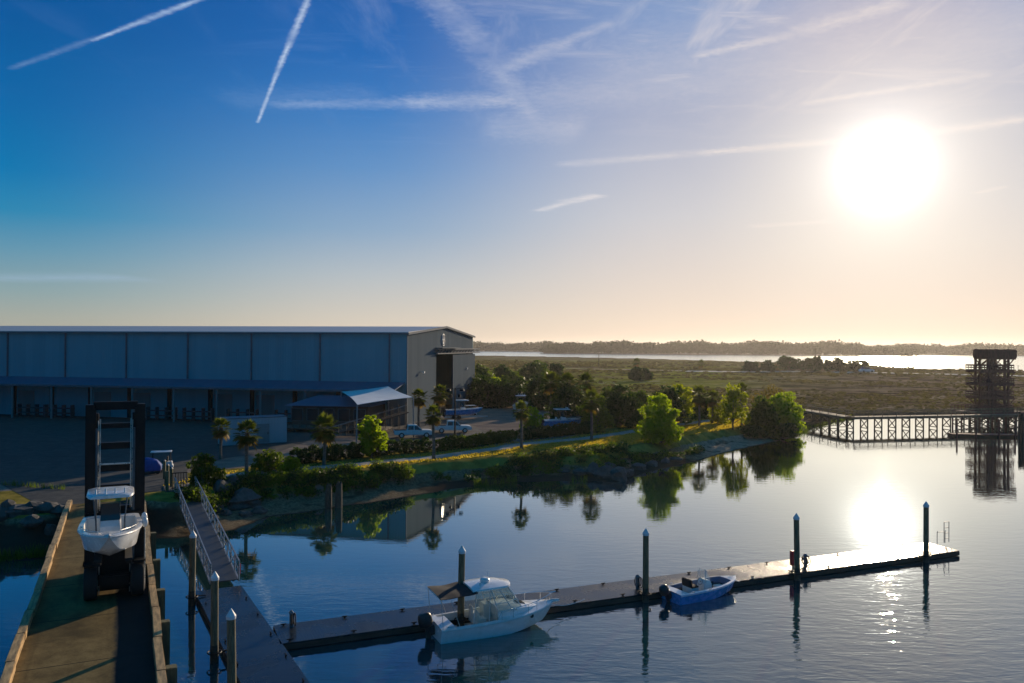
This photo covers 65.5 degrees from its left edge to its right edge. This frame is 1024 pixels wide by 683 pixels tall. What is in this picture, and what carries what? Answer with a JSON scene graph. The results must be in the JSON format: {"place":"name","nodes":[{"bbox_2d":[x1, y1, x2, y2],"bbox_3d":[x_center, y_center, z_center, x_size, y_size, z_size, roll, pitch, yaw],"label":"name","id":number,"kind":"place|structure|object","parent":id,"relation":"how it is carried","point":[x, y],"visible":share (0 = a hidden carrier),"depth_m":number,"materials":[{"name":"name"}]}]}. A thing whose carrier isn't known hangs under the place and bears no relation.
{"place":"outdoors","nodes":[
{"label":"outdoors","id":0,"kind":"place"},
{"bbox_2d":[0,414,318,504],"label":"yard pavement","id":1,"kind":"structure","parent":0,"point":[40,449],"depth_m":96.99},
{"bbox_2d":[16,404,44,416],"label":"storage rack","id":2,"kind":"object","parent":1,"relation":"on","point":[19,412],"visible":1,"depth_m":139.65,"materials":[{"name":"metal"}]},
{"bbox_2d":[44,404,74,417],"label":"storage rack","id":3,"kind":"object","parent":1,"relation":"on","point":[55,412],"visible":0.99,"depth_m":138.61,"materials":[{"name":"metal"}]},
{"bbox_2d":[145,457,161,473],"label":"covered cart","id":4,"kind":"object","parent":1,"relation":"on","point":[153,464],"visible":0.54,"depth_m":78.96,"materials":[{"name":"fabric"}]},
{"bbox_2d":[145,407,177,419],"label":"storage rack","id":5,"kind":"object","parent":1,"relation":"on","point":[166,410],"visible":0.87,"depth_m":134.86,"materials":[{"name":"metal"}]},
{"bbox_2d":[182,407,214,421],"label":"storage rack","id":6,"kind":"object","parent":1,"relation":"on","point":[202,411],"visible":0.98,"depth_m":133.44,"materials":[{"name":"metal"}]},
{"bbox_2d":[0,326,479,424],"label":"shed","id":7,"kind":"object","parent":1,"relation":"on","point":[264,370],"visible":0.87,"depth_m":137.08,"materials":[{"name":"metal"}]},
{"bbox_2d":[218,414,286,445],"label":"shipping container","id":8,"kind":"object","parent":1,"relation":"on","point":[272,429],"visible":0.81,"depth_m":103.48,"materials":[{"name":"white metal"}]},
{"bbox_2d":[257,424,269,442],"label":"door","id":9,"kind":"structure","parent":8,"relation":"in","point":[263,432],"depth_m":103.28,"materials":[{"name":"white metal"}]},
{"bbox_2d":[187,418,728,483],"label":"path","id":10,"kind":"structure","parent":0,"point":[508,446],"depth_m":98.32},
{"bbox_2d":[0,349,1023,682],"bbox_3d":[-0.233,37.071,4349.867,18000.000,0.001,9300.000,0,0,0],"label":"water","id":11,"kind":"structure","parent":0,"point":[856,487],"depth_m":54.13,"materials":[{"name":"liquid"}]},
{"bbox_2d":[0,500,176,682],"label":"lift pier","id":12,"kind":"structure","parent":11,"relation":"in","point":[66,633],"depth_m":36.27,"materials":[{"name":"concrete"}]},
{"bbox_2d":[82,401,145,600],"bbox_3d":[-20.558,8.069,41.271,2.860,9.962,12.250,1,0,-26],"label":"marine forklift","id":13,"kind":"object","parent":12,"relation":"on","point":[123,569],"visible":0.8,"depth_m":40.70,"materials":[{"name":"black metal"}]},
{"bbox_2d":[77,486,147,555],"bbox_3d":[-18.689,8.294,37.357,3.000,3.018,6.326,1,0,-26],"label":"console boat","id":14,"kind":"object","parent":13,"relation":"on","point":[111,529],"visible":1,"depth_m":36.85,"materials":[{"name":"white"}]},
{"bbox_2d":[186,531,205,605],"bbox_3d":[-18.214,14.228,45.778,1.027,6.780,0.753,0,0,0],"label":"dock piling","id":15,"kind":"object","parent":11,"relation":"in","point":[191,596],"visible":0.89,"depth_m":45.60,"materials":[{"name":"brown wood"}]},
{"bbox_2d":[207,571,226,663],"bbox_3d":[-13.851,14.214,37.564,1.027,6.780,0.753,0,0,0],"label":"dock piling","id":16,"kind":"object","parent":11,"relation":"in","point":[214,650],"visible":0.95,"depth_m":37.40,"materials":[{"name":"brown wood"}]},
{"bbox_2d":[226,608,236,682],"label":"dock piling","id":17,"kind":"object","parent":11,"relation":"in","point":[231,644],"visible":1,"depth_m":32.14,"materials":[{"name":"brown wood"}]},
{"bbox_2d":[195,585,309,682],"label":"landing dock","id":18,"kind":"object","parent":11,"relation":"on","point":[263,655],"visible":0.91,"depth_m":38.98,"materials":[{"name":"concrete"}]},
{"bbox_2d":[454,546,466,626],"bbox_3d":[-2.722,14.262,42.435,0.690,6.873,1.056,0,0,0],"label":"dock piling","id":19,"kind":"object","parent":11,"relation":"in","point":[461,579],"visible":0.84,"depth_m":42.14,"materials":[{"name":"black wood"}]},
{"bbox_2d":[418,571,558,643],"bbox_3d":[-1.093,14.071,42.134,8.031,3.888,2.666,0,0,-23],"label":"cabin boat","id":20,"kind":"object","parent":11,"relation":"on","point":[496,617],"visible":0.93,"depth_m":41.40,"materials":[{"name":"plastic"}]},
{"bbox_2d":[273,542,959,649],"bbox_3d":[9.972,15.212,49.478,47.530,0.765,2.770,0,0,-23],"label":"long dock","id":21,"kind":"object","parent":11,"relation":"on","point":[346,628],"visible":0.77,"depth_m":47.04,"materials":[{"name":"concrete"}]},
{"bbox_2d":[638,528,650,602],"bbox_3d":[7.853,14.380,46.974,0.690,6.817,1.056,0,0,0],"label":"dock piling","id":22,"kind":"object","parent":11,"relation":"in","point":[646,593],"visible":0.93,"depth_m":46.66,"materials":[{"name":"black metal"}]},
{"bbox_2d":[659,568,735,604],"bbox_3d":[11.238,14.816,47.960,6.039,2.191,2.104,1,0,-29],"label":"motor skiff","id":23,"kind":"object","parent":11,"relation":"on","point":[697,590],"visible":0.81,"depth_m":47.34,"materials":[{"name":"blue plastic"}]},
{"bbox_2d":[788,513,802,580],"bbox_3d":[18.370,14.466,51.488,0.690,6.822,1.056,0,0,0],"label":"dock piling","id":24,"kind":"object","parent":11,"relation":"in","point":[796,571],"visible":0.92,"depth_m":51.17,"materials":[{"name":"black wood"}]},
{"bbox_2d":[798,404,1023,429],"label":"boardwalk","id":25,"kind":"structure","parent":11,"relation":"in","point":[838,417],"depth_m":149.56,"materials":[{"name":"brown wood"}]},
{"bbox_2d":[916,501,930,562],"bbox_3d":[29.052,14.588,56.073,0.690,6.760,1.056,0,0,0],"label":"dock piling","id":26,"kind":"object","parent":11,"relation":"in","point":[925,555],"visible":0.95,"depth_m":55.78,"materials":[{"name":"black metal"}]},
{"bbox_2d":[947,420,1017,437],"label":"dock","id":27,"kind":"object","parent":11,"relation":"on","point":[976,434],"visible":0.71,"depth_m":135.11,"materials":[{"name":"brown wood"}]},
{"bbox_2d":[950,349,1023,424],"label":"observation tower","id":28,"kind":"structure","parent":11,"relation":"in","point":[990,393],"depth_m":159.54,"materials":[{"name":"brown wood"}]},
{"bbox_2d":[1017,412,1023,440],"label":"piling cluster","id":29,"kind":"object","parent":11,"relation":"in","point":[1020,418],"visible":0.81,"depth_m":129.78,"materials":[{"name":"brown wood"}]},
{"bbox_2d":[0,356,1023,560],"bbox_3d":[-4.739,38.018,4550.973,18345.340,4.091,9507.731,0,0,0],"label":"ground","id":30,"kind":"structure","parent":0,"point":[166,519],"depth_m":100.39,"materials":[{"name":"plant"}]},
{"bbox_2d":[8,504,34,514],"bbox_3d":[-37.261,12.952,60.630,1.753,1.091,2.074,1,0,-40],"label":"rock","id":31,"kind":"object","parent":30,"relation":"on","point":[26,510],"visible":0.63,"depth_m":60.14,"materials":[{"name":"stone"}]},
{"bbox_2d":[19,514,44,527],"bbox_3d":[-35.691,13.331,59.141,1.592,1.058,1.599,0,0,-20],"label":"rock","id":32,"kind":"object","parent":30,"relation":"on","point":[32,521],"visible":1,"depth_m":58.71,"materials":[{"name":"stone"}]},
{"bbox_2d":[37,502,58,513],"bbox_3d":[-35.865,12.954,61.483,1.944,1.192,1.739,0,0,38],"label":"rock","id":33,"kind":"object","parent":30,"relation":"on","point":[47,507],"visible":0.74,"depth_m":60.88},
{"bbox_2d":[164,470,203,491],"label":"gate platform","id":34,"kind":"structure","parent":30,"relation":"on","point":[167,488],"depth_m":70.02,"materials":[{"name":"grey wood"}]},
{"bbox_2d":[185,452,227,486],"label":"shrub","id":35,"kind":"object","parent":30,"relation":"on","point":[205,462],"visible":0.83,"depth_m":71.31,"materials":[{"name":"green plant"}]},
{"bbox_2d":[174,476,240,584],"bbox_3d":[-23.159,13.395,59.503,1.830,1.394,24.481,1,3,-28],"label":"gangway","id":36,"kind":"object","parent":30,"relation":"on","point":[212,552],"visible":0.9,"depth_m":55.57,"materials":[{"name":"metal"}]},
{"bbox_2d":[210,417,232,458],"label":"fan palm","id":37,"kind":"object","parent":30,"relation":"on","point":[220,433],"visible":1,"depth_m":89.62,"materials":[{"name":"green plant"}]},
{"bbox_2d":[228,487,261,504],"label":"rock","id":38,"kind":"object","parent":30,"relation":"on","point":[244,495],"visible":0.85,"depth_m":71.17,"materials":[{"name":"stone"}]},
{"bbox_2d":[232,418,263,474],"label":"fan palm","id":39,"kind":"object","parent":30,"relation":"on","point":[246,440],"visible":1,"depth_m":76.14,"materials":[{"name":"green plant"}]},
{"bbox_2d":[248,448,284,471],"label":"shrub","id":40,"kind":"object","parent":30,"relation":"on","point":[268,460],"visible":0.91,"depth_m":80.62,"materials":[{"name":"green plant"}]},
{"bbox_2d":[276,456,301,471],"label":"shrub","id":41,"kind":"object","parent":30,"relation":"on","point":[290,464],"visible":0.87,"depth_m":79.26,"materials":[{"name":"green plant"}]},
{"bbox_2d":[307,411,338,464],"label":"fan palm","id":42,"kind":"object","parent":30,"relation":"on","point":[325,437],"visible":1,"depth_m":85.12,"materials":[{"name":"green plant"}]},
{"bbox_2d":[325,483,331,507],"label":"old stump","id":43,"kind":"object","parent":30,"relation":"on","point":[328,497],"visible":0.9,"depth_m":73.03,"materials":[{"name":"brown wood"}]},
{"bbox_2d":[285,395,391,433],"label":"restaurant hut","id":44,"kind":"object","parent":30,"relation":"on","point":[305,413],"visible":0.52,"depth_m":122.11,"materials":[{"name":"grey metal"}]},
{"bbox_2d":[291,408,302,420],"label":"window","id":45,"kind":"structure","parent":44,"relation":"in","point":[296,413],"depth_m":122.55,"materials":[{"name":"grey glass"}]},
{"bbox_2d":[307,408,318,420],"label":"window","id":46,"kind":"structure","parent":44,"relation":"in","point":[312,413],"depth_m":122.20,"materials":[{"name":"grey glass"}]},
{"bbox_2d":[338,409,349,421],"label":"window","id":47,"kind":"structure","parent":44,"relation":"in","point":[343,414],"depth_m":121.51,"materials":[{"name":"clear glass"}]},
{"bbox_2d":[322,402,408,435],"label":"access ramp","id":48,"kind":"structure","parent":44,"relation":"attached to","point":[391,416],"depth_m":117.66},
{"bbox_2d":[335,481,341,507],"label":"old stump","id":49,"kind":"object","parent":30,"relation":"on","point":[338,498],"visible":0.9,"depth_m":73.05,"materials":[{"name":"brown wood"}]},
{"bbox_2d":[289,436,431,463],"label":"hedge","id":50,"kind":"object","parent":30,"relation":"on","point":[336,452],"visible":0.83,"depth_m":90.41,"materials":[{"name":"green plant"}]},
{"bbox_2d":[356,415,389,458],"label":"broadleaf tree","id":51,"kind":"object","parent":30,"relation":"on","point":[371,433],"visible":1,"depth_m":90.38,"materials":[{"name":"green plant"}]},
{"bbox_2d":[341,386,413,443],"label":"shade sail","id":52,"kind":"object","parent":30,"relation":"on","point":[365,396],"visible":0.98,"depth_m":115.03,"materials":[{"name":"fabric"}]},
{"bbox_2d":[411,388,427,426],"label":"fan palm","id":53,"kind":"object","parent":30,"relation":"on","point":[419,403],"visible":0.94,"depth_m":119.95,"materials":[{"name":"green plant"}]},
{"bbox_2d":[0,415,851,561],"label":"shore reeds","id":54,"kind":"object","parent":30,"relation":"on","point":[40,552],"visible":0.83,"depth_m":70.82,"materials":[{"name":"green plant"}]},
{"bbox_2d":[381,418,485,441],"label":"parking lot","id":55,"kind":"structure","parent":30,"relation":"on","point":[438,434],"depth_m":118.42,"materials":[{"name":"asphalt"}]},
{"bbox_2d":[393,424,431,437],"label":"pickup truck","id":56,"kind":"object","parent":55,"relation":"on","point":[413,429],"visible":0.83,"depth_m":110.94,"materials":[{"name":"white paint"}]},
{"bbox_2d":[435,420,471,432],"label":"pickup truck","id":57,"kind":"object","parent":55,"relation":"on","point":[449,425],"visible":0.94,"depth_m":117.44,"materials":[{"name":"white paint"}]},
{"bbox_2d":[423,404,443,458],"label":"fan palm","id":58,"kind":"object","parent":30,"relation":"on","point":[434,421],"visible":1,"depth_m":90.28,"materials":[{"name":"green plant"}]},
{"bbox_2d":[171,440,704,513],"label":"bank scrub","id":59,"kind":"object","parent":30,"relation":"on","point":[293,473],"visible":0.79,"depth_m":82.39,"materials":[{"name":"green plant"}]},
{"bbox_2d":[429,384,448,424],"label":"fan palm","id":60,"kind":"object","parent":30,"relation":"on","point":[440,399],"visible":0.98,"depth_m":122.39,"materials":[{"name":"green plant"}]},
{"bbox_2d":[163,415,744,487],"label":"lawn grass","id":61,"kind":"structure","parent":30,"relation":"on","point":[628,439],"depth_m":105.77,"materials":[{"name":"plant"}]},
{"bbox_2d":[445,415,487,418],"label":"trailer","id":62,"kind":"object","parent":30,"relation":"on","point":[457,417],"visible":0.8,"depth_m":139.70,"materials":[{"name":"metal"}]},
{"bbox_2d":[441,399,481,416],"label":"trailered boat","id":63,"kind":"object","parent":62,"relation":"on","point":[462,410],"visible":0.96,"depth_m":139.51,"materials":[{"name":"blue"}]},
{"bbox_2d":[435,429,518,451],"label":"hedge","id":64,"kind":"object","parent":30,"relation":"on","point":[481,439],"visible":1,"depth_m":101.68,"materials":[{"name":"green plant"}]},
{"bbox_2d":[475,363,494,377],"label":"broadleaf tree","id":65,"kind":"object","parent":30,"relation":"on","point":[484,370],"visible":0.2,"depth_m":248.39,"materials":[{"name":"green plant"}]},
{"bbox_2d":[465,375,506,408],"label":"broadleaf tree","id":66,"kind":"object","parent":30,"relation":"on","point":[478,394],"visible":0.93,"depth_m":165.79,"materials":[{"name":"green plant"}]},
{"bbox_2d":[490,364,511,381],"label":"broadleaf tree","id":67,"kind":"object","parent":30,"relation":"on","point":[501,369],"visible":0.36,"depth_m":264.40,"materials":[{"name":"green plant"}]},
{"bbox_2d":[489,378,529,407],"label":"broadleaf tree","id":68,"kind":"object","parent":30,"relation":"on","point":[509,394],"visible":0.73,"depth_m":164.28,"materials":[{"name":"green plant"}]},
{"bbox_2d":[500,371,527,391],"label":"broadleaf tree","id":69,"kind":"object","parent":30,"relation":"on","point":[515,376],"visible":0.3,"depth_m":250.00,"materials":[{"name":"green plant"}]},
{"bbox_2d":[512,399,531,448],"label":"fan palm","id":70,"kind":"object","parent":30,"relation":"on","point":[521,416],"visible":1,"depth_m":100.21,"materials":[{"name":"green plant"}]},
{"bbox_2d":[519,406,543,428],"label":"shrub","id":71,"kind":"object","parent":30,"relation":"on","point":[532,419],"visible":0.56,"depth_m":116.42,"materials":[{"name":"green plant"}]},
{"bbox_2d":[515,360,548,383],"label":"broadleaf tree","id":72,"kind":"object","parent":30,"relation":"on","point":[533,371],"visible":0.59,"depth_m":279.20,"materials":[{"name":"green plant"}]},
{"bbox_2d":[518,372,547,410],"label":"broadleaf tree","id":73,"kind":"object","parent":30,"relation":"on","point":[534,385],"visible":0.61,"depth_m":161.16,"materials":[{"name":"green plant"}]},
{"bbox_2d":[541,371,559,417],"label":"fan palm","id":74,"kind":"object","parent":30,"relation":"on","point":[549,387],"visible":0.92,"depth_m":129.26,"materials":[{"name":"green plant"}]},
{"bbox_2d":[537,377,575,408],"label":"broadleaf tree","id":75,"kind":"object","parent":30,"relation":"on","point":[545,402],"visible":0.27,"depth_m":158.06,"materials":[{"name":"green plant"}]},
{"bbox_2d":[539,407,580,426],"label":"trailered boat","id":76,"kind":"object","parent":30,"relation":"on","point":[555,421],"visible":0.56,"depth_m":121.10,"materials":[{"name":"blue"}]},
{"bbox_2d":[516,420,606,439],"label":"hedge","id":77,"kind":"object","parent":30,"relation":"on","point":[547,431],"visible":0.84,"depth_m":113.65,"materials":[{"name":"green plant"}]},
{"bbox_2d":[543,382,588,424],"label":"broadleaf tree","id":78,"kind":"object","parent":30,"relation":"on","point":[569,396],"visible":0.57,"depth_m":124.90,"materials":[{"name":"green plant"}]},
{"bbox_2d":[556,371,578,405],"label":"fan palm","id":79,"kind":"object","parent":30,"relation":"on","point":[567,375],"visible":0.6,"depth_m":127.79,"materials":[{"name":"green plant"}]},
{"bbox_2d":[577,371,597,395],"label":"fan palm","id":80,"kind":"object","parent":30,"relation":"on","point":[586,376],"visible":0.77,"depth_m":133.27,"materials":[{"name":"green plant"}]},
{"bbox_2d":[580,388,602,439],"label":"fan palm","id":81,"kind":"object","parent":30,"relation":"on","point":[591,407],"visible":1,"depth_m":109.11,"materials":[{"name":"green plant"}]},
{"bbox_2d":[575,394,615,431],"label":"broadleaf tree","id":82,"kind":"object","parent":30,"relation":"on","point":[602,415],"visible":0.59,"depth_m":119.69,"materials":[{"name":"green plant"}]},
{"bbox_2d":[591,465,613,478],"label":"rock","id":83,"kind":"object","parent":30,"relation":"on","point":[602,472],"visible":0.71,"depth_m":89.58,"materials":[{"name":"stone"}]},
{"bbox_2d":[610,466,627,481],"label":"rock","id":84,"kind":"object","parent":30,"relation":"on","point":[618,473],"visible":0.75,"depth_m":88.80,"materials":[{"name":"stone"}]},
{"bbox_2d":[597,384,646,428],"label":"broadleaf tree","id":85,"kind":"object","parent":30,"relation":"on","point":[626,405],"visible":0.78,"depth_m":126.94,"materials":[{"name":"green plant"}]},
{"bbox_2d":[628,366,644,380],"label":"broadleaf tree","id":86,"kind":"object","parent":30,"relation":"on","point":[635,374],"visible":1,"depth_m":328.93,"materials":[{"name":"green plant"}]},
{"bbox_2d":[633,392,684,445],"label":"broadleaf tree","id":87,"kind":"object","parent":30,"relation":"on","point":[657,425],"visible":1,"depth_m":106.83,"materials":[{"name":"green plant"}]},
{"bbox_2d":[651,385,692,423],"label":"broadleaf tree","id":88,"kind":"object","parent":30,"relation":"on","point":[671,393],"visible":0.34,"depth_m":130.01,"materials":[{"name":"green plant"}]},
{"bbox_2d":[671,383,695,421],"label":"broadleaf tree","id":89,"kind":"object","parent":30,"relation":"on","point":[686,392],"visible":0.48,"depth_m":136.07,"materials":[{"name":"green plant"}]},
{"bbox_2d":[688,384,709,425],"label":"fan palm","id":90,"kind":"object","parent":30,"relation":"on","point":[699,401],"visible":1,"depth_m":130.08,"materials":[{"name":"green plant"}]},
{"bbox_2d":[693,396,718,419],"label":"broadleaf tree","id":91,"kind":"object","parent":30,"relation":"on","point":[704,413],"visible":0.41,"depth_m":143.76,"materials":[{"name":"green plant"}]},
{"bbox_2d":[705,389,720,422],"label":"fan palm","id":92,"kind":"object","parent":30,"relation":"on","point":[712,402],"visible":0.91,"depth_m":134.70,"materials":[{"name":"green plant"}]},
{"bbox_2d":[707,403,723,422],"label":"shrub","id":93,"kind":"object","parent":30,"relation":"on","point":[716,417],"visible":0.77,"depth_m":134.59,"materials":[{"name":"green plant"}]},
{"bbox_2d":[719,382,751,429],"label":"broadleaf tree","id":94,"kind":"object","parent":30,"relation":"on","point":[731,399],"visible":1,"depth_m":126.42,"materials":[{"name":"green plant"}]},
{"bbox_2d":[475,360,1023,417],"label":"marsh tussocks","id":95,"kind":"object","parent":30,"relation":"on","point":[838,395],"visible":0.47,"depth_m":350.59,"materials":[{"name":"green plant"}]},
{"bbox_2d":[741,360,761,370],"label":"broadleaf tree","id":96,"kind":"object","parent":30,"relation":"on","point":[749,366],"visible":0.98,"depth_m":467.88,"materials":[{"name":"green plant"}]},
{"bbox_2d":[739,424,768,438],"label":"shrub","id":97,"kind":"object","parent":30,"relation":"on","point":[755,432],"visible":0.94,"depth_m":126.68,"materials":[{"name":"green plant"}]},
{"bbox_2d":[743,395,782,438],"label":"shrub","id":98,"kind":"object","parent":30,"relation":"on","point":[763,415],"visible":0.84,"depth_m":128.92,"materials":[{"name":"green plant"}]},
{"bbox_2d":[748,384,795,413],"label":"thicket","id":99,"kind":"object","parent":30,"relation":"on","point":[767,393],"visible":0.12,"depth_m":141.53,"materials":[{"name":"green plant"}]},
{"bbox_2d":[761,422,800,440],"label":"shrub","id":100,"kind":"object","parent":30,"relation":"on","point":[784,428],"visible":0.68,"depth_m":128.30,"materials":[{"name":"green plant"}]},
{"bbox_2d":[768,391,806,434],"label":"shrub","id":101,"kind":"object","parent":30,"relation":"on","point":[784,411],"visible":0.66,"depth_m":134.71,"materials":[{"name":"green plant"}]},
{"bbox_2d":[774,355,804,369],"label":"broadleaf tree","id":102,"kind":"object","parent":30,"relation":"on","point":[783,361],"visible":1,"depth_m":495.20,"materials":[{"name":"green plant"}]},
{"bbox_2d":[809,356,825,370],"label":"broadleaf tree","id":103,"kind":"object","parent":30,"relation":"on","point":[816,364],"visible":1,"depth_m":475.70,"materials":[{"name":"green plant"}]},
{"bbox_2d":[841,360,869,370],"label":"broadleaf tree","id":104,"kind":"object","parent":30,"relation":"on","point":[854,365],"visible":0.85,"depth_m":479.47,"materials":[{"name":"green plant"}]},
{"bbox_2d":[0,0,1023,346],"label":"sky","id":105,"kind":"structure","parent":0,"point":[508,171],"materials":[{"name":"blue"}]},
{"bbox_2d":[474,350,1023,355],"bbox_3d":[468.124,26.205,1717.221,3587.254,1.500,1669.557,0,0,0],"label":"shore","id":106,"kind":"structure","parent":0,"point":[725,354],"depth_m":1527.34,"materials":[{"name":"plant"}]},
{"bbox_2d":[473,339,1023,355],"bbox_3d":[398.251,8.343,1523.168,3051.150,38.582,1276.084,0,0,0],"label":"forest","id":107,"kind":"object","parent":106,"relation":"on","point":[765,347],"visible":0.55,"depth_m":1539.26,"materials":[{"name":"plant"}]},
{"bbox_2d":[686,371,1023,375],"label":"causeway road","id":108,"kind":"structure","parent":0,"point":[812,371],"depth_m":462.32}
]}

